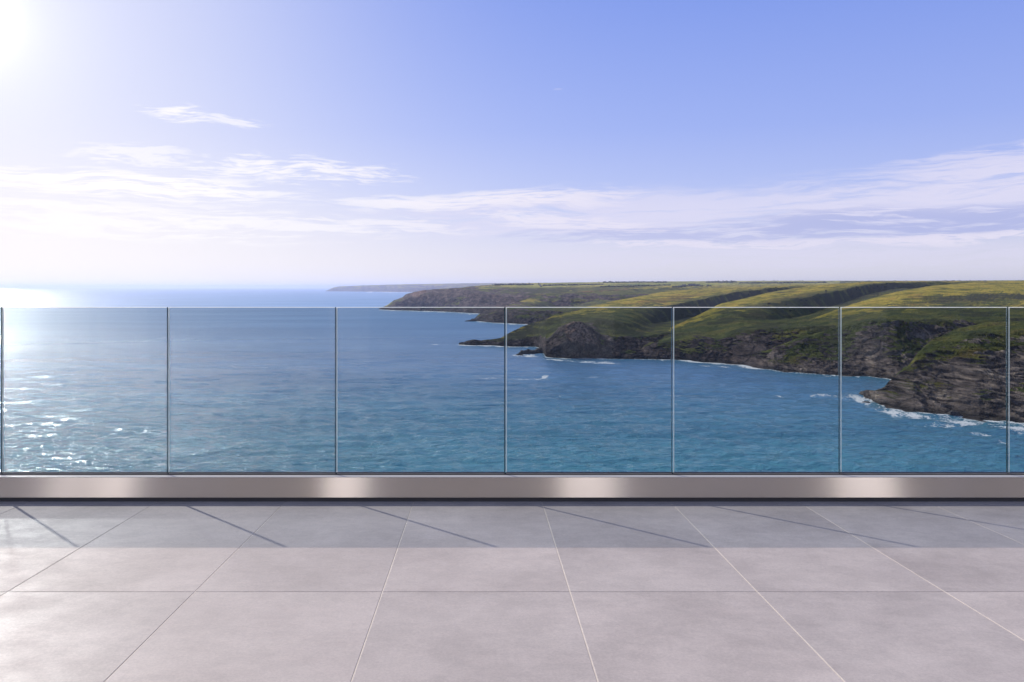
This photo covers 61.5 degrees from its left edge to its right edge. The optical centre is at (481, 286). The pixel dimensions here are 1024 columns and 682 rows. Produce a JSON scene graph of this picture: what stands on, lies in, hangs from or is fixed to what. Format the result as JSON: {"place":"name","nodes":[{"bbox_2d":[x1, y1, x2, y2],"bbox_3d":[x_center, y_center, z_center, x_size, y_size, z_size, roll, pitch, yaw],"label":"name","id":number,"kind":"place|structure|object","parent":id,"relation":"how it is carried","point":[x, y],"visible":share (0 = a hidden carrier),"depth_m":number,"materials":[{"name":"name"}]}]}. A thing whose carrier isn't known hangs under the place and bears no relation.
{"place":"outdoors","nodes":[
{"label":"outdoors","id":0,"kind":"place"},
{"bbox_2d":[326,283,521,291],"bbox_3d":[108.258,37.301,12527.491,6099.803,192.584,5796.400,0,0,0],"label":"headland","id":1,"kind":"structure","parent":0,"point":[394,288],"depth_m":10892.42,"materials":[{"name":"plant"}]},
{"bbox_2d":[0,501,1023,681],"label":"terrace floor","id":2,"kind":"structure","parent":0,"point":[475,591],"depth_m":3.63,"materials":[{"name":"tile"}]},
{"bbox_2d":[0,472,1023,501],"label":"railing base","id":3,"kind":"object","parent":2,"relation":"on","point":[511,487],"visible":0.89,"depth_m":5.31,"materials":[{"name":"silver metal"}]},
{"bbox_2d":[0,307,3,473],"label":"glass panel","id":4,"kind":"object","parent":3,"relation":"on","point":[1,390],"visible":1,"depth_m":5.39,"materials":[{"name":"clear glass"}]},
{"bbox_2d":[2,307,167,473],"bbox_3d":[-2.482,0.648,5.397,1.040,1.046,0.020,0,0,0],"label":"glass panel","id":5,"kind":"object","parent":3,"relation":"on","point":[85,472],"visible":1,"depth_m":5.39,"materials":[{"name":"clear glass"}]},
{"bbox_2d":[168,307,335,473],"bbox_3d":[-1.435,0.648,5.397,1.052,1.046,0.020,0,0,0],"label":"glass panel","id":6,"kind":"object","parent":3,"relation":"on","point":[251,472],"visible":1,"depth_m":5.39,"materials":[{"name":"clear glass"}]},
{"bbox_2d":[336,307,505,473],"bbox_3d":[-0.378,0.648,5.397,1.060,1.046,0.020,0,0,0],"label":"glass panel","id":7,"kind":"object","parent":3,"relation":"on","point":[337,472],"visible":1,"depth_m":5.39,"materials":[{"name":"clear glass"}]},
{"bbox_2d":[506,307,671,473],"bbox_3d":[0.677,0.648,5.397,1.048,1.046,0.020,0,0,0],"label":"glass panel","id":8,"kind":"object","parent":3,"relation":"on","point":[588,472],"visible":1,"depth_m":5.39,"materials":[{"name":"clear glass"}]},
{"bbox_2d":[673,307,839,473],"bbox_3d":[1.725,0.648,5.397,1.048,1.046,0.020,0,0,0],"label":"glass panel","id":9,"kind":"object","parent":3,"relation":"on","point":[838,472],"visible":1,"depth_m":5.39,"materials":[{"name":"clear glass"}]},
{"bbox_2d":[840,307,1007,473],"bbox_3d":[2.776,0.648,5.397,1.052,1.046,0.020,0,0,0],"label":"glass panel","id":10,"kind":"object","parent":3,"relation":"on","point":[841,472],"visible":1,"depth_m":5.39,"materials":[{"name":"clear glass"}]},
{"bbox_2d":[1008,307,1023,473],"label":"glass panel","id":11,"kind":"object","parent":3,"relation":"on","point":[1009,472],"visible":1,"depth_m":5.39,"materials":[{"name":"clear glass"}]},
{"bbox_2d":[0,288,1023,471],"bbox_3d":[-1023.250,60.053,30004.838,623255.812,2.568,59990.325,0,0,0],"label":"sea","id":12,"kind":"structure","parent":0,"point":[250,389],"depth_m":445.52,"materials":[{"name":"liquid"}]},
{"bbox_2d":[519,349,535,353],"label":"sea rock","id":13,"kind":"object","parent":12,"relation":"in","point":[528,351],"visible":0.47,"depth_m":767.10,"materials":[{"name":"grey stone"}]},
{"bbox_2d":[535,347,542,352],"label":"sea rock","id":14,"kind":"object","parent":12,"relation":"in","point":[540,350],"visible":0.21,"depth_m":782.95,"materials":[{"name":"grey stone"}]},
{"bbox_2d":[945,410,960,415],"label":"sea rock","id":15,"kind":"object","parent":12,"relation":"in","point":[952,413],"visible":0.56,"depth_m":399.14,"materials":[{"name":"grey stone"}]},
{"bbox_2d":[0,0,1023,287],"label":"sky","id":16,"kind":"structure","parent":0,"point":[144,143],"materials":[{"name":"blue"}]},
{"bbox_2d":[459,284,823,358],"bbox_3d":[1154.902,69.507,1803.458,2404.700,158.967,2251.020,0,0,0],"label":"headland","id":17,"kind":"structure","parent":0,"point":[616,333],"depth_m":893.86,"materials":[{"name":"green plant"}]},
{"bbox_2d":[471,284,824,323],"bbox_3d":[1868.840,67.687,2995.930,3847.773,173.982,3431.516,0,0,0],"label":"headland","id":18,"kind":"structure","parent":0,"point":[521,315],"depth_m":1558.62,"materials":[{"name":"green plant"}]},
{"bbox_2d":[379,280,1023,313],"bbox_3d":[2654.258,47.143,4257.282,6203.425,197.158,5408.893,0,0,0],"label":"headland","id":19,"kind":"structure","parent":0,"point":[487,296],"depth_m":2167.67,"materials":[{"name":"green plant"}]},
{"bbox_2d":[492,283,533,285],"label":"hedgerow","id":20,"kind":"object","parent":19,"relation":"on","point":[495,284],"visible":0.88,"depth_m":3083.91,"materials":[{"name":"green plant"}]},
{"bbox_2d":[543,284,602,285],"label":"hedgerow","id":21,"kind":"object","parent":19,"relation":"on","point":[570,284],"visible":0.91,"depth_m":3200.09,"materials":[{"name":"green plant"}]},
{"bbox_2d":[603,281,666,282],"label":"hedgerow","id":22,"kind":"object","parent":19,"relation":"on","point":[635,282],"visible":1,"depth_m":4308.28,"materials":[{"name":"green plant"}]},
{"bbox_2d":[600,284,670,286],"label":"hedgerow","id":23,"kind":"object","parent":19,"relation":"on","point":[633,285],"visible":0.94,"depth_m":2844.72,"materials":[{"name":"green plant"}]},
{"bbox_2d":[672,285,710,287],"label":"hedgerow","id":24,"kind":"object","parent":19,"relation":"on","point":[680,286],"visible":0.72,"depth_m":2779.17,"materials":[{"name":"green plant"}]},
{"bbox_2d":[706,281,736,282],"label":"hedgerow","id":25,"kind":"object","parent":19,"relation":"on","point":[720,281],"visible":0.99,"depth_m":4307.42,"materials":[{"name":"green plant"}]},
{"bbox_2d":[739,281,826,282],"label":"hedgerow","id":26,"kind":"object","parent":19,"relation":"on","point":[783,282],"visible":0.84,"depth_m":4142.38,"materials":[{"name":"green plant"}]},
{"bbox_2d":[840,280,985,282],"bbox_3d":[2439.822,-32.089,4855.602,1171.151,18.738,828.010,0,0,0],"label":"hedgerow","id":27,"kind":"object","parent":19,"relation":"on","point":[883,281],"visible":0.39,"depth_m":4815.05,"materials":[{"name":"green plant"}]},
{"bbox_2d":[632,281,999,368],"bbox_3d":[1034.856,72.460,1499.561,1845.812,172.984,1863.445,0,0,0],"label":"headland","id":28,"kind":"structure","parent":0,"point":[752,337],"depth_m":782.64,"materials":[{"name":"green plant"}]},
{"bbox_2d":[763,281,1023,378],"bbox_3d":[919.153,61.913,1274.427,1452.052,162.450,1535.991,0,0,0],"label":"headland","id":29,"kind":"structure","parent":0,"point":[889,343],"depth_m":631.99,"materials":[{"name":"green plant"}]},
{"bbox_2d":[863,320,1023,422],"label":"headland","id":30,"kind":"structure","parent":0,"point":[962,371],"depth_m":441.83,"materials":[{"name":"brown stone"}]}
]}

